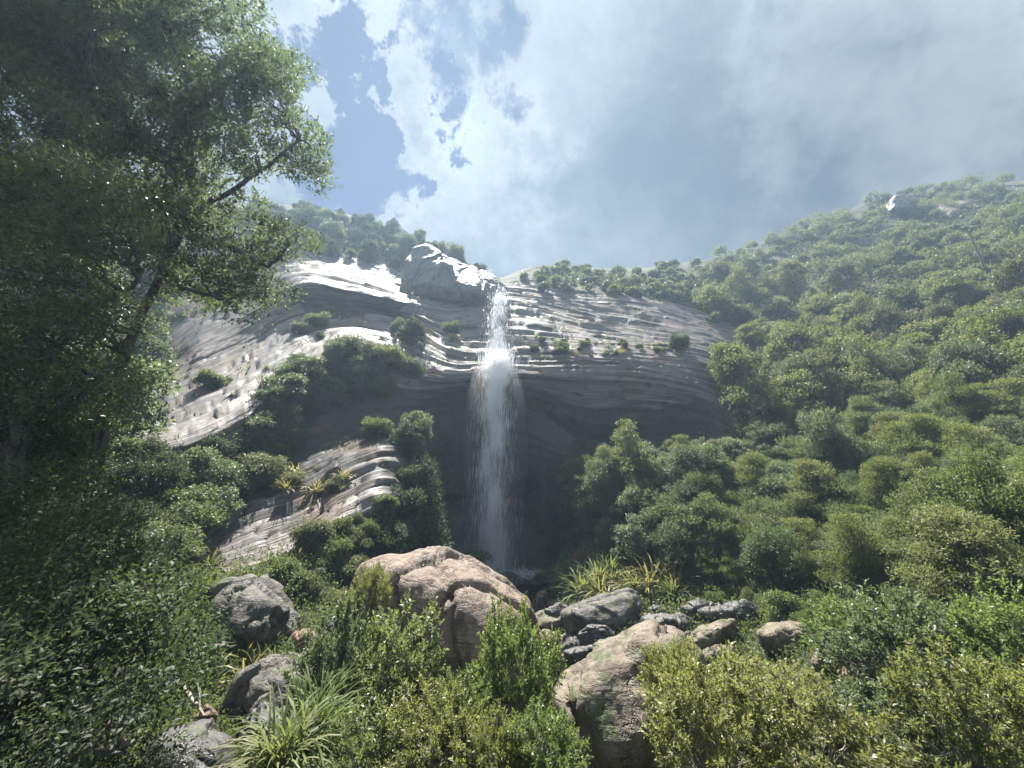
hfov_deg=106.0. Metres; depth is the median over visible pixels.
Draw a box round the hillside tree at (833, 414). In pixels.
[816,404,841,425]
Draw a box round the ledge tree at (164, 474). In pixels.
[102,446,193,507]
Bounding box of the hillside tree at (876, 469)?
[856,457,920,515]
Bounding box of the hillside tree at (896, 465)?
[869,455,919,495]
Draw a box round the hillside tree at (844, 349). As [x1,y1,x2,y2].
[824,338,872,387]
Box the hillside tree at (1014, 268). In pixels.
[984,247,1023,300]
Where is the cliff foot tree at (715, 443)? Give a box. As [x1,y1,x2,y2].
[703,438,728,451]
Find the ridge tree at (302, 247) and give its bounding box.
[295,241,307,250]
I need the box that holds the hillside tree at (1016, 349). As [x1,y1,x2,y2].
[1000,330,1023,373]
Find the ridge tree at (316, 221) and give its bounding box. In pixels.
[312,215,329,232]
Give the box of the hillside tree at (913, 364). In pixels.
[878,340,931,385]
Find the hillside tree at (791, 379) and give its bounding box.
[764,369,834,420]
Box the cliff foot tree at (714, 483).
[681,467,724,497]
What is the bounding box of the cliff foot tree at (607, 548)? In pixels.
[592,531,617,556]
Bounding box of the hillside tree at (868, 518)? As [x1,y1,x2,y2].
[848,509,895,528]
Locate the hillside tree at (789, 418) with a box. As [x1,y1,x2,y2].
[774,400,808,436]
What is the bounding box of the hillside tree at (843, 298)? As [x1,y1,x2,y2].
[827,291,860,313]
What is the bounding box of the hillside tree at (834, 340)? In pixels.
[801,325,865,386]
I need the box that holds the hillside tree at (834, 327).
[813,315,863,341]
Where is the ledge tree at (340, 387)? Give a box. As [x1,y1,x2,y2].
[323,376,349,400]
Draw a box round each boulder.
[140,719,237,767]
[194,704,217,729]
[201,574,300,647]
[223,652,318,727]
[238,701,298,767]
[290,628,318,653]
[320,613,344,649]
[353,546,543,755]
[531,589,549,611]
[535,610,564,631]
[541,629,560,656]
[547,598,569,607]
[551,619,710,767]
[560,588,641,633]
[561,635,581,651]
[588,636,611,651]
[640,612,694,631]
[647,605,668,613]
[689,618,736,649]
[697,600,744,623]
[756,621,807,657]
[810,642,841,676]
[839,663,882,699]
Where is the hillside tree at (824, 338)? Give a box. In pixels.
[822,337,874,358]
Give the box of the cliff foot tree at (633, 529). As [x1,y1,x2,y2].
[607,513,658,566]
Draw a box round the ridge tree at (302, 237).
[285,225,312,247]
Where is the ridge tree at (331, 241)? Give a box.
[326,237,342,252]
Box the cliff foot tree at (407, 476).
[394,463,421,491]
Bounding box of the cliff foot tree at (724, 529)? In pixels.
[678,491,749,551]
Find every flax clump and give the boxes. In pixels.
[180,561,214,581]
[189,547,231,569]
[191,680,344,767]
[206,625,279,662]
[206,658,372,767]
[213,691,237,727]
[215,648,267,689]
[219,640,271,678]
[227,642,280,681]
[232,629,290,657]
[240,634,283,665]
[251,663,373,767]
[254,629,292,653]
[258,636,303,654]
[265,473,301,492]
[287,462,304,474]
[298,477,326,494]
[330,465,360,479]
[535,560,559,584]
[543,574,574,599]
[546,551,575,583]
[548,562,573,592]
[552,555,600,585]
[552,564,594,599]
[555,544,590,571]
[555,552,591,581]
[564,545,603,568]
[568,551,614,589]
[577,549,628,577]
[578,571,614,597]
[578,574,615,596]
[588,555,626,585]
[589,557,624,592]
[608,567,648,588]
[613,562,641,589]
[619,560,676,594]
[623,546,690,584]
[637,556,685,575]
[642,562,702,597]
[652,550,683,575]
[653,572,699,602]
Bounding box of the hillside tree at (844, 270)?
[823,257,866,294]
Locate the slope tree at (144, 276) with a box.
[114,257,190,293]
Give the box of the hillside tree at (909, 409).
[898,407,926,415]
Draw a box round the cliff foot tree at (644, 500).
[622,488,676,521]
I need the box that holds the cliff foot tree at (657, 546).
[641,530,661,552]
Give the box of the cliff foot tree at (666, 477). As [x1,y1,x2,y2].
[650,474,683,493]
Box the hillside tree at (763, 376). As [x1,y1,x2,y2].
[752,368,771,389]
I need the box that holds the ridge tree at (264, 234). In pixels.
[249,220,281,246]
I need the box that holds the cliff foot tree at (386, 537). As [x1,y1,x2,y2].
[364,514,408,557]
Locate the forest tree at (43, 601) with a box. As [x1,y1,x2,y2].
[0,448,238,757]
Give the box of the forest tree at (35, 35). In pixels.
[0,0,153,260]
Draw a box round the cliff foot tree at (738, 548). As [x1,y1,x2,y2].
[730,544,756,582]
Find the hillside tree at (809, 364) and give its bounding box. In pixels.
[791,344,860,414]
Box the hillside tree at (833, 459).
[818,433,862,476]
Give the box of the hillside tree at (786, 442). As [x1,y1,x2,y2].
[779,433,802,458]
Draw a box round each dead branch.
[182,671,211,716]
[191,641,235,654]
[967,232,986,268]
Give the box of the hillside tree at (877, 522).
[866,513,904,536]
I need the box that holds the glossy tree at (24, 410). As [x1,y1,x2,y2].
[0,127,186,631]
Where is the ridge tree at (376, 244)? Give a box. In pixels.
[371,238,379,254]
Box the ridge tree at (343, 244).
[340,241,346,249]
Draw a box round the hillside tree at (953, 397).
[916,371,985,422]
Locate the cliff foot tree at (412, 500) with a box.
[385,481,427,528]
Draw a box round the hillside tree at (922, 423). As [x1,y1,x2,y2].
[901,411,974,466]
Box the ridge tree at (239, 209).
[234,206,262,220]
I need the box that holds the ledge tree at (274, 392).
[251,385,292,414]
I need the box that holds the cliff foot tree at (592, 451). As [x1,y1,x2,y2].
[590,444,613,455]
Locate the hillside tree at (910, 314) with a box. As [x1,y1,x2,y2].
[865,308,927,338]
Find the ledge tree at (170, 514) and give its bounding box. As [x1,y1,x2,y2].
[148,505,183,530]
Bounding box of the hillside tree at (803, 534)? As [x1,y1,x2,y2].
[768,517,836,560]
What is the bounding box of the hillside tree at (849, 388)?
[820,381,868,410]
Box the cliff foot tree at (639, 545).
[628,532,657,564]
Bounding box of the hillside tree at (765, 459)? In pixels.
[740,454,775,470]
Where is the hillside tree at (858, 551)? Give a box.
[811,509,897,601]
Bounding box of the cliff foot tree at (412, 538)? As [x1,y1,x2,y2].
[396,519,420,552]
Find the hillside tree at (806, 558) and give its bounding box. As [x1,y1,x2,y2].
[770,544,831,588]
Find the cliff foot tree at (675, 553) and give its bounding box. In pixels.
[645,517,698,576]
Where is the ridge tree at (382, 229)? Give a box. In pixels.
[378,226,387,235]
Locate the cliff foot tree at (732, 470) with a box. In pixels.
[724,467,741,475]
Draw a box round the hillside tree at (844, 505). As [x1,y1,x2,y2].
[816,497,878,525]
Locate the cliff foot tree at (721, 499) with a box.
[705,491,739,519]
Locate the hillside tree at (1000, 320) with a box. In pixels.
[958,297,1023,344]
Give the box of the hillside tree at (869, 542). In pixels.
[863,529,882,589]
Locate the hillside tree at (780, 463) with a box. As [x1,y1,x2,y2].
[762,458,792,476]
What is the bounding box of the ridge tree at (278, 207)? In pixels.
[267,203,286,211]
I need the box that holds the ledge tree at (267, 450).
[254,443,274,456]
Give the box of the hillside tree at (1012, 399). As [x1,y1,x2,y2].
[984,376,1023,420]
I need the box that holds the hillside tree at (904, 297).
[874,278,922,321]
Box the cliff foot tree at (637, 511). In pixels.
[625,504,659,533]
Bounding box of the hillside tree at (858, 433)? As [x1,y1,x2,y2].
[851,422,875,441]
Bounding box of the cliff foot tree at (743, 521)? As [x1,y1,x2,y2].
[732,513,765,557]
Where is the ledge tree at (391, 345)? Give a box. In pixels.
[379,342,400,358]
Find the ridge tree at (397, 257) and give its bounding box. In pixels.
[390,255,403,266]
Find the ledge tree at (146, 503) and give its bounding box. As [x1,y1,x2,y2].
[114,488,166,519]
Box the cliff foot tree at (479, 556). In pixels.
[466,547,494,563]
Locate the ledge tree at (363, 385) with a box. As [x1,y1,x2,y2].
[353,378,372,402]
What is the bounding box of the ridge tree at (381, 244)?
[377,241,386,251]
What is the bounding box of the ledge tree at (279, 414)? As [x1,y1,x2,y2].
[264,402,307,435]
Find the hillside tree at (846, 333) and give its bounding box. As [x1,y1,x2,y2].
[826,328,878,358]
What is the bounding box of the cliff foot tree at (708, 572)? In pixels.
[694,548,723,590]
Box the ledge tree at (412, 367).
[410,363,421,375]
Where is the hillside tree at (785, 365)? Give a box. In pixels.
[770,350,820,390]
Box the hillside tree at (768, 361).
[764,350,787,372]
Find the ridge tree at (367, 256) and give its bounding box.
[358,250,373,262]
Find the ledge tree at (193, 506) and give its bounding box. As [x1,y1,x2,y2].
[157,499,219,539]
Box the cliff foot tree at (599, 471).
[580,456,626,503]
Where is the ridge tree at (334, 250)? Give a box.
[323,244,340,256]
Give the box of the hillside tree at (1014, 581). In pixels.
[961,545,1023,623]
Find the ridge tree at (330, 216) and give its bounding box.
[318,209,345,225]
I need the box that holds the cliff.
[128,230,749,576]
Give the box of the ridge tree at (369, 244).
[359,239,379,256]
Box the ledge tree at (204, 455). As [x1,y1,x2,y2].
[172,444,222,489]
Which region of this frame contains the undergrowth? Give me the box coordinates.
[0,184,1023,767]
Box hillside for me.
[17,180,1023,767]
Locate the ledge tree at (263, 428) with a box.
[234,410,279,449]
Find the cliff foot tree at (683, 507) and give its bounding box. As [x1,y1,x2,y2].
[660,502,709,547]
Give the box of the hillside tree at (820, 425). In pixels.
[775,404,868,477]
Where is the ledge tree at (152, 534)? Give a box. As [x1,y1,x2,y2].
[93,522,178,583]
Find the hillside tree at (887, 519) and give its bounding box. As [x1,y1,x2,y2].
[874,514,919,564]
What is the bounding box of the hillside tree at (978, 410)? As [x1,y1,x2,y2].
[960,389,1023,434]
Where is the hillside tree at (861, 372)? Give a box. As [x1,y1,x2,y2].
[830,348,896,400]
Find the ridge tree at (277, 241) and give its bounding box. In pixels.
[270,236,282,248]
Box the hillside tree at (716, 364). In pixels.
[706,340,764,404]
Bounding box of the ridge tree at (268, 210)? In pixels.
[254,205,274,216]
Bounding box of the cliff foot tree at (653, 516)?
[635,499,701,536]
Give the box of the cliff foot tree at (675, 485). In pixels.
[664,479,685,495]
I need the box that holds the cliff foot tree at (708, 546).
[679,536,718,569]
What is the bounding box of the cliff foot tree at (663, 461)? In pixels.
[653,456,665,467]
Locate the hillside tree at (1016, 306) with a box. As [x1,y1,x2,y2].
[971,298,1023,334]
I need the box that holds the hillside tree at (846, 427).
[834,422,861,476]
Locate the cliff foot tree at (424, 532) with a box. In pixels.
[405,509,435,550]
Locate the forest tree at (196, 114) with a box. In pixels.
[4,0,343,620]
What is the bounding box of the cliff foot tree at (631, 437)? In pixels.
[605,417,658,475]
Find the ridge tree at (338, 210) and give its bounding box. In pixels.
[334,208,344,213]
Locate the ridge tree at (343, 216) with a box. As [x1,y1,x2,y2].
[338,212,349,225]
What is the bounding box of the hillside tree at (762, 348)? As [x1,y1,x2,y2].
[756,342,775,362]
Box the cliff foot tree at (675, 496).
[660,490,689,521]
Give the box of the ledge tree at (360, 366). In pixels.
[342,354,382,390]
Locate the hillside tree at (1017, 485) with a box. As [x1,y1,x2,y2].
[976,471,1023,554]
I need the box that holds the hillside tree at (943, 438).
[934,421,957,455]
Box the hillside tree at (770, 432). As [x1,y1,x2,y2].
[745,420,796,450]
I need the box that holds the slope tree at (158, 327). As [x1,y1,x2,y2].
[120,318,171,344]
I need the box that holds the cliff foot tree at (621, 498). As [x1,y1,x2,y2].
[608,490,652,522]
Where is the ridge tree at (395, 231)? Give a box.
[386,227,401,235]
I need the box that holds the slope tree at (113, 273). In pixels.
[58,258,127,286]
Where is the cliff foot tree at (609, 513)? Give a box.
[598,501,624,521]
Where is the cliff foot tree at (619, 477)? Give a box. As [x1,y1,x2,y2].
[612,472,629,491]
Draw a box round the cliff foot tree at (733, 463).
[722,460,760,491]
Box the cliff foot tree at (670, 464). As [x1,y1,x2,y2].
[651,454,697,489]
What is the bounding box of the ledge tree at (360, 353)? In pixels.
[333,343,375,365]
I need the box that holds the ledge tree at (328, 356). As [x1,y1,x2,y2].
[319,339,355,369]
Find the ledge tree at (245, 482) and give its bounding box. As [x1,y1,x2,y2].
[213,472,254,508]
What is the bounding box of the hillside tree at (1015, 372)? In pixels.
[1006,354,1023,394]
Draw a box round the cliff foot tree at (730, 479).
[719,474,747,501]
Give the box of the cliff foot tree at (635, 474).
[620,467,653,484]
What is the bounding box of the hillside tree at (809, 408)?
[790,405,837,435]
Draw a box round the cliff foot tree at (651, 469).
[634,461,666,482]
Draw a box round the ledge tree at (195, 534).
[133,517,208,557]
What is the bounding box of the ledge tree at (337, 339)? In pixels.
[323,337,351,356]
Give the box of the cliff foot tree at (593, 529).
[590,515,616,548]
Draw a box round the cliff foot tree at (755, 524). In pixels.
[741,511,779,553]
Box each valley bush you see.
[561,563,576,579]
[566,550,599,574]
[595,575,621,591]
[617,581,642,599]
[635,580,659,607]
[654,584,673,601]
[682,579,696,587]
[683,585,705,597]
[704,590,725,604]
[719,579,750,599]
[737,586,758,605]
[753,591,773,601]
[756,595,769,615]
[761,586,806,624]
[788,607,823,621]
[800,615,843,638]
[806,588,847,608]
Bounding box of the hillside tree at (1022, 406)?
[1007,402,1023,426]
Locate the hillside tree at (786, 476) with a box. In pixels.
[776,462,834,485]
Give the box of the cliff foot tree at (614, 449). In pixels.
[594,442,624,469]
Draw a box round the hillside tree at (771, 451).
[756,443,795,461]
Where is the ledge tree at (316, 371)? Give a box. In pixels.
[287,358,328,395]
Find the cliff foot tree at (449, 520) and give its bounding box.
[439,513,454,533]
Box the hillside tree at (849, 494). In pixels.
[805,478,877,524]
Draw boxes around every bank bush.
[258,555,312,595]
[283,572,326,600]
[287,517,337,547]
[287,548,309,564]
[304,553,336,574]
[311,537,353,565]
[314,588,346,605]
[332,515,352,532]
[332,554,368,583]
[339,523,374,550]
[351,512,368,529]
[356,517,380,543]
[370,494,399,514]
[392,514,401,525]
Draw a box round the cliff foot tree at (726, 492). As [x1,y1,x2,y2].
[716,488,741,524]
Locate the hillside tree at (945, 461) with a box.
[935,446,1005,481]
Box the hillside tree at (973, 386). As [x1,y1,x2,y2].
[963,381,1009,419]
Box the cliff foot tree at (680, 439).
[667,434,689,454]
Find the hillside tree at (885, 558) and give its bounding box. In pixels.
[840,530,949,607]
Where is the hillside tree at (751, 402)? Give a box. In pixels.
[713,342,803,419]
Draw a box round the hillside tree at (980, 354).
[926,338,1014,385]
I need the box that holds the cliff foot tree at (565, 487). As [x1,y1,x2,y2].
[562,473,584,509]
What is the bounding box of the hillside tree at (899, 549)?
[872,502,1022,618]
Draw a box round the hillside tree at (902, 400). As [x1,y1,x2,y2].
[885,389,916,413]
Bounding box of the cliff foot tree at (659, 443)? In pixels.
[651,441,665,450]
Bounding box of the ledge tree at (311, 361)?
[284,351,326,372]
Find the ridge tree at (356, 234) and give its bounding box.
[344,226,363,243]
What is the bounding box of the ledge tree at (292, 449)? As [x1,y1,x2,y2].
[274,440,299,458]
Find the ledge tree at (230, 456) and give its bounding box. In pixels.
[212,440,241,463]
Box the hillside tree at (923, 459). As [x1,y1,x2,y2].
[895,450,945,499]
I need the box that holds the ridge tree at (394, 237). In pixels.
[384,232,401,246]
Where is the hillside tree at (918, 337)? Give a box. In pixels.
[886,331,939,377]
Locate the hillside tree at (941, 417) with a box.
[922,413,972,424]
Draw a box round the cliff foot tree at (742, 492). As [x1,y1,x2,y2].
[732,485,754,509]
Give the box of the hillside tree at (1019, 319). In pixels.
[1003,309,1023,339]
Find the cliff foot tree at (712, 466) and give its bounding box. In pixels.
[699,446,729,487]
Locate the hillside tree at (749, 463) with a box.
[733,450,774,501]
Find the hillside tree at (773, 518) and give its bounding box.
[760,507,814,538]
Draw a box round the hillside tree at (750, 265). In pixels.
[737,247,768,284]
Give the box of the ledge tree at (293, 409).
[273,404,302,423]
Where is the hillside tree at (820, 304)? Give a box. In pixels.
[798,292,841,325]
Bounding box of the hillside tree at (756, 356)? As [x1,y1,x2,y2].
[747,352,769,373]
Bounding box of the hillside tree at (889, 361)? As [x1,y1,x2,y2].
[870,347,905,376]
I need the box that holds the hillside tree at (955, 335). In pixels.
[941,329,970,342]
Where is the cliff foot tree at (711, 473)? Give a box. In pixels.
[703,469,729,495]
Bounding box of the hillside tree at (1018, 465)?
[1006,452,1023,483]
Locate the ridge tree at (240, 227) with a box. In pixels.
[223,211,259,231]
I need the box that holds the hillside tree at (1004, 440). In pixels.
[993,435,1019,450]
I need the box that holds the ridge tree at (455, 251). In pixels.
[442,241,466,261]
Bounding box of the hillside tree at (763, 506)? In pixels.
[736,494,803,526]
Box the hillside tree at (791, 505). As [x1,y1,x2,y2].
[757,492,820,518]
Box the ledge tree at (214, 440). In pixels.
[199,433,240,461]
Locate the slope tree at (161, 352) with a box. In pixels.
[115,328,176,373]
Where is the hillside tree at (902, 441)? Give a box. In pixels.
[876,420,938,479]
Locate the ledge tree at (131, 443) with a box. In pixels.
[84,434,166,464]
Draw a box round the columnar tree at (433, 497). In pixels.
[406,452,453,548]
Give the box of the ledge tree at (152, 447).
[127,434,179,479]
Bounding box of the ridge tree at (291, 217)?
[285,213,298,224]
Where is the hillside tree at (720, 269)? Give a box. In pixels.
[706,257,737,283]
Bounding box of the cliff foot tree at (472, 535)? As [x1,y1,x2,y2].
[455,521,478,550]
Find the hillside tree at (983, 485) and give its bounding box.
[909,446,1023,548]
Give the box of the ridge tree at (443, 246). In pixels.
[434,240,448,252]
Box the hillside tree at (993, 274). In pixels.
[982,263,1004,284]
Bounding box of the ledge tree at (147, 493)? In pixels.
[103,490,158,510]
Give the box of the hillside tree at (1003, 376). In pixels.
[981,371,1023,399]
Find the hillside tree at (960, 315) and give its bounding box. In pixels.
[950,303,986,332]
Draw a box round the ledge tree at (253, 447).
[242,445,264,453]
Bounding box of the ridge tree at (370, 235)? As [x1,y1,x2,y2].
[365,229,382,241]
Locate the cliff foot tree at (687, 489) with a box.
[663,474,717,508]
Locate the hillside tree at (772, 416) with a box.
[759,398,778,420]
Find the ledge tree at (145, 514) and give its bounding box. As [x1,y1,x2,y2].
[98,505,161,534]
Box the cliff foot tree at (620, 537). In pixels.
[614,528,628,546]
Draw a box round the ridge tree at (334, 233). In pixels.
[322,226,348,242]
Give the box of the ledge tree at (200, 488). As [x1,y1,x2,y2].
[158,482,245,533]
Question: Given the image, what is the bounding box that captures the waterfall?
[455,269,543,578]
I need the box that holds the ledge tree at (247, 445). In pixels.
[230,440,265,460]
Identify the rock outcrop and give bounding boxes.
[399,244,507,307]
[886,194,918,213]
[930,198,984,219]
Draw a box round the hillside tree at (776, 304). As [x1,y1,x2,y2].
[758,296,788,320]
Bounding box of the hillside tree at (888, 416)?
[862,409,940,456]
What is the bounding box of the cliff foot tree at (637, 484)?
[623,476,659,508]
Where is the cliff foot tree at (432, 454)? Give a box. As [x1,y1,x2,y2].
[423,451,436,462]
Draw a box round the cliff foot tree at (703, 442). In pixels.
[689,436,710,447]
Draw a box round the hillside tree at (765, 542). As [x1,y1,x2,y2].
[737,521,812,589]
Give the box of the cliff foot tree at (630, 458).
[615,453,648,482]
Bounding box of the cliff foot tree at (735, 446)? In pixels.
[716,437,751,459]
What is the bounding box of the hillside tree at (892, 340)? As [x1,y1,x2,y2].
[877,331,906,358]
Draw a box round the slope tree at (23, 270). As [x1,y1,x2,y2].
[0,243,57,284]
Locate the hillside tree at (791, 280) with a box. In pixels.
[770,258,817,301]
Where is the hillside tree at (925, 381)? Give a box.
[910,373,940,406]
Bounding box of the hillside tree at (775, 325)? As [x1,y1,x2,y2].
[766,320,785,345]
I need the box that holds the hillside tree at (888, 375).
[882,368,911,387]
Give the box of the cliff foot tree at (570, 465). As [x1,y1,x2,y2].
[556,457,587,491]
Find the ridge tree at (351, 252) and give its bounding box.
[343,248,357,258]
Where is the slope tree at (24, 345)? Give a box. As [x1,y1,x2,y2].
[0,325,66,372]
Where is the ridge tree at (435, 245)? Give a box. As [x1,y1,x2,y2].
[428,239,439,249]
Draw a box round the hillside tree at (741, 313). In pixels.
[722,302,761,326]
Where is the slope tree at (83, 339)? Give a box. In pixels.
[55,335,106,352]
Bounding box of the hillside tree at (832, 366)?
[789,344,847,399]
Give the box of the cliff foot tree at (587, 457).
[566,454,594,486]
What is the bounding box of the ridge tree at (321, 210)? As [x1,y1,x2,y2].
[319,208,338,218]
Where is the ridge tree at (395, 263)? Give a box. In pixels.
[389,259,401,268]
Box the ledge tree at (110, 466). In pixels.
[79,456,152,493]
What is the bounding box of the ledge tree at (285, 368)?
[270,363,306,378]
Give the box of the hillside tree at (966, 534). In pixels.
[885,503,1023,633]
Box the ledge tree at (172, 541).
[123,525,190,575]
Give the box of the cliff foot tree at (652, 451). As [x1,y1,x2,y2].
[620,440,660,457]
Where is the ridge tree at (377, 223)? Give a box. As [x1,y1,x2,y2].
[371,220,384,234]
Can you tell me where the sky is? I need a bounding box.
[0,0,1023,277]
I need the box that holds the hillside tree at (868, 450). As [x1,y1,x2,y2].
[838,438,887,477]
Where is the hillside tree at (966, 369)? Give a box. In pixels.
[937,358,1004,388]
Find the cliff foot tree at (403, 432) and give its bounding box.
[389,420,424,450]
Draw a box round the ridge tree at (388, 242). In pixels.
[384,240,392,246]
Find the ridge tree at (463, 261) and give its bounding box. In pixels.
[460,259,469,264]
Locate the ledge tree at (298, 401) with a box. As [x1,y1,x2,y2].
[272,395,305,412]
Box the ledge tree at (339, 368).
[329,363,358,383]
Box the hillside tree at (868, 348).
[842,330,905,374]
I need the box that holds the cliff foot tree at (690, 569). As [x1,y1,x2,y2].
[676,552,705,580]
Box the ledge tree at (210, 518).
[149,485,229,528]
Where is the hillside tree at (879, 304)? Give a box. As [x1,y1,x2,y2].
[864,300,911,312]
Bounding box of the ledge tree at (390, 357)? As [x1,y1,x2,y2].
[372,344,409,375]
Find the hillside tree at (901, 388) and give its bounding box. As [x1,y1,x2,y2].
[898,387,911,395]
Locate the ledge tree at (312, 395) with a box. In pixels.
[294,380,325,404]
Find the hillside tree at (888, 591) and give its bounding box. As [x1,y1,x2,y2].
[882,586,944,617]
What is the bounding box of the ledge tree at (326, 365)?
[309,360,328,376]
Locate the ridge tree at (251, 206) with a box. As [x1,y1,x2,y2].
[245,194,268,210]
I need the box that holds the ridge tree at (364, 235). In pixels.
[358,233,366,244]
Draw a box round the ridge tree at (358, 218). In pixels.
[352,214,366,226]
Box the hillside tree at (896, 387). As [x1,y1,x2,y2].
[867,380,910,408]
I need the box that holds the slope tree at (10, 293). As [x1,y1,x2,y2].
[0,281,19,310]
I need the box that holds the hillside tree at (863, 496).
[849,485,876,505]
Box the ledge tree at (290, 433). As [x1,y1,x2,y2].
[265,421,303,453]
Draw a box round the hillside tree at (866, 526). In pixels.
[822,520,882,552]
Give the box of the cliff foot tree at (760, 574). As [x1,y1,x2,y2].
[744,556,775,586]
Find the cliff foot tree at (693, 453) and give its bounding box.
[668,442,723,477]
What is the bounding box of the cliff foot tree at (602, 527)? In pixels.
[595,516,622,551]
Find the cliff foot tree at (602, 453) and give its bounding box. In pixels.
[591,445,624,482]
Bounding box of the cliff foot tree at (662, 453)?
[656,451,670,463]
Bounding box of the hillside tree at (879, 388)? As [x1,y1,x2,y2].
[853,379,912,410]
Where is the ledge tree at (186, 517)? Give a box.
[151,504,211,542]
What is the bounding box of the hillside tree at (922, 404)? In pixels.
[904,396,945,413]
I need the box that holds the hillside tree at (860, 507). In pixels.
[851,504,876,515]
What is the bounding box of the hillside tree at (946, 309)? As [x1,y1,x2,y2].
[923,298,961,323]
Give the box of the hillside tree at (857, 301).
[842,289,877,321]
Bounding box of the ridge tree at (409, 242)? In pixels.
[396,232,418,256]
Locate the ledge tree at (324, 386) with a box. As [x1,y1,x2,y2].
[311,376,338,394]
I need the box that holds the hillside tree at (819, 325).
[809,313,835,338]
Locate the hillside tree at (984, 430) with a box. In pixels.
[939,426,1017,465]
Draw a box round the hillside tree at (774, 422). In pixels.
[766,421,792,440]
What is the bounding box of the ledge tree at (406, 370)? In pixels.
[392,356,427,385]
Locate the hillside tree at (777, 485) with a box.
[742,471,814,505]
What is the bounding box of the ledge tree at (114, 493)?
[101,480,151,498]
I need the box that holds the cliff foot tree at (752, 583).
[723,550,769,591]
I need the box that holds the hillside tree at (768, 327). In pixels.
[757,320,794,341]
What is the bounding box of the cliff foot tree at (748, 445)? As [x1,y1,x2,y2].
[741,439,759,453]
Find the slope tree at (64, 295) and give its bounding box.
[35,254,126,325]
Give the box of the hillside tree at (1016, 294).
[1001,286,1023,307]
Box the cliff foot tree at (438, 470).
[421,465,441,488]
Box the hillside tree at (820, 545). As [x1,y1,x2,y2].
[810,538,853,580]
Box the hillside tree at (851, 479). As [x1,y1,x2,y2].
[831,468,860,498]
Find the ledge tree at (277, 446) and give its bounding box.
[266,441,291,459]
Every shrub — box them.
[187,575,221,599]
[190,367,230,389]
[204,625,242,653]
[217,377,233,383]
[273,471,307,486]
[274,583,394,767]
[290,320,311,333]
[301,311,330,326]
[315,331,324,338]
[315,583,447,759]
[320,691,420,767]
[321,473,348,493]
[325,589,353,611]
[343,560,392,734]
[360,415,394,437]
[361,671,493,767]
[390,317,405,330]
[423,663,492,765]
[440,320,459,332]
[464,697,535,767]
[467,585,567,750]
[499,689,593,767]
[528,399,553,418]
[529,344,539,351]
[538,336,547,343]
[553,341,568,354]
[578,340,589,346]
[621,341,628,346]
[634,344,643,348]
[634,632,707,764]
[637,638,817,767]
[651,346,662,352]
[705,649,845,754]
[713,658,970,767]
[732,642,752,655]
[795,589,909,667]
[797,667,971,767]
[807,578,990,731]
[815,681,850,698]
[875,623,1023,767]
[891,593,1022,701]
[944,569,1023,741]
[978,630,1023,700]
[983,653,1023,744]
[1001,580,1023,633]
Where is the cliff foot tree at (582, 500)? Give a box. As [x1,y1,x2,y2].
[567,481,613,526]
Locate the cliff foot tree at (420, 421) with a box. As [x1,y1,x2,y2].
[397,410,433,450]
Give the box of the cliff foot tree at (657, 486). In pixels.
[641,478,667,498]
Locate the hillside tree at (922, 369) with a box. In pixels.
[912,361,946,378]
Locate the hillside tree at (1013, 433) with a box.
[975,412,1023,448]
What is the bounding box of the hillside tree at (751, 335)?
[732,320,768,352]
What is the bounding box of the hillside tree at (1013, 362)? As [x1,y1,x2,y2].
[1003,351,1022,370]
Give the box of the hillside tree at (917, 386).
[911,369,944,400]
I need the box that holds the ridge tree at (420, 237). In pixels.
[413,230,425,244]
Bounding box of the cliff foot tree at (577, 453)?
[565,447,589,462]
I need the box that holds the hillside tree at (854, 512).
[819,509,870,529]
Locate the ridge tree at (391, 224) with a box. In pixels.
[386,217,403,232]
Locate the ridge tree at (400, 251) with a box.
[386,243,406,260]
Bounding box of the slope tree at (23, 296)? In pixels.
[7,284,61,321]
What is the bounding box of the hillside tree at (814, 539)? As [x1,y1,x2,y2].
[801,535,826,548]
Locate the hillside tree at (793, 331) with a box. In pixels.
[775,315,822,369]
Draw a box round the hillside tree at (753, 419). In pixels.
[741,415,775,441]
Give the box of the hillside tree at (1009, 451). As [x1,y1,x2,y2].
[993,443,1023,464]
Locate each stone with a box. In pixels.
[544,602,567,616]
[551,653,569,673]
[560,633,577,644]
[563,644,592,665]
[578,624,615,645]
[619,615,639,631]
[680,598,714,620]
[687,623,695,630]
[703,644,738,665]
[730,631,743,644]
[734,599,762,626]
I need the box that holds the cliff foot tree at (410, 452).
[401,444,419,463]
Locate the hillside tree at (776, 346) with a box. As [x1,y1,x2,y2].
[760,317,831,375]
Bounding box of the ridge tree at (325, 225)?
[319,217,343,244]
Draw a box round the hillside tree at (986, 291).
[973,286,1002,303]
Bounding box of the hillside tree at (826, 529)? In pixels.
[817,526,835,538]
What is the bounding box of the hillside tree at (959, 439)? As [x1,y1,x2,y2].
[937,422,1001,465]
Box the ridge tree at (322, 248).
[309,242,327,254]
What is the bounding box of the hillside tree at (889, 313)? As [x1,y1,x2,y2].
[864,298,910,349]
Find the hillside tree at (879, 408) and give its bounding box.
[864,402,927,431]
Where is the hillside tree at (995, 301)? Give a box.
[971,296,1004,321]
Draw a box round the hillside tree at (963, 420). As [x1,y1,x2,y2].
[940,413,980,434]
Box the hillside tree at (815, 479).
[781,457,853,528]
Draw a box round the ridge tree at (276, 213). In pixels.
[269,209,286,220]
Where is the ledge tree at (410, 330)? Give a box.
[394,315,434,346]
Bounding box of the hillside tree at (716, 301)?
[692,279,735,315]
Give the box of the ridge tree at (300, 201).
[298,198,306,206]
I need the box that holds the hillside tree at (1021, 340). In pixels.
[1006,332,1023,361]
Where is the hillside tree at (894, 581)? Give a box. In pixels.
[877,565,947,601]
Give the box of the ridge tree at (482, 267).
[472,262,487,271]
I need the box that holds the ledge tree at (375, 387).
[367,376,399,398]
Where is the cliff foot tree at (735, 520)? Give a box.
[728,511,748,527]

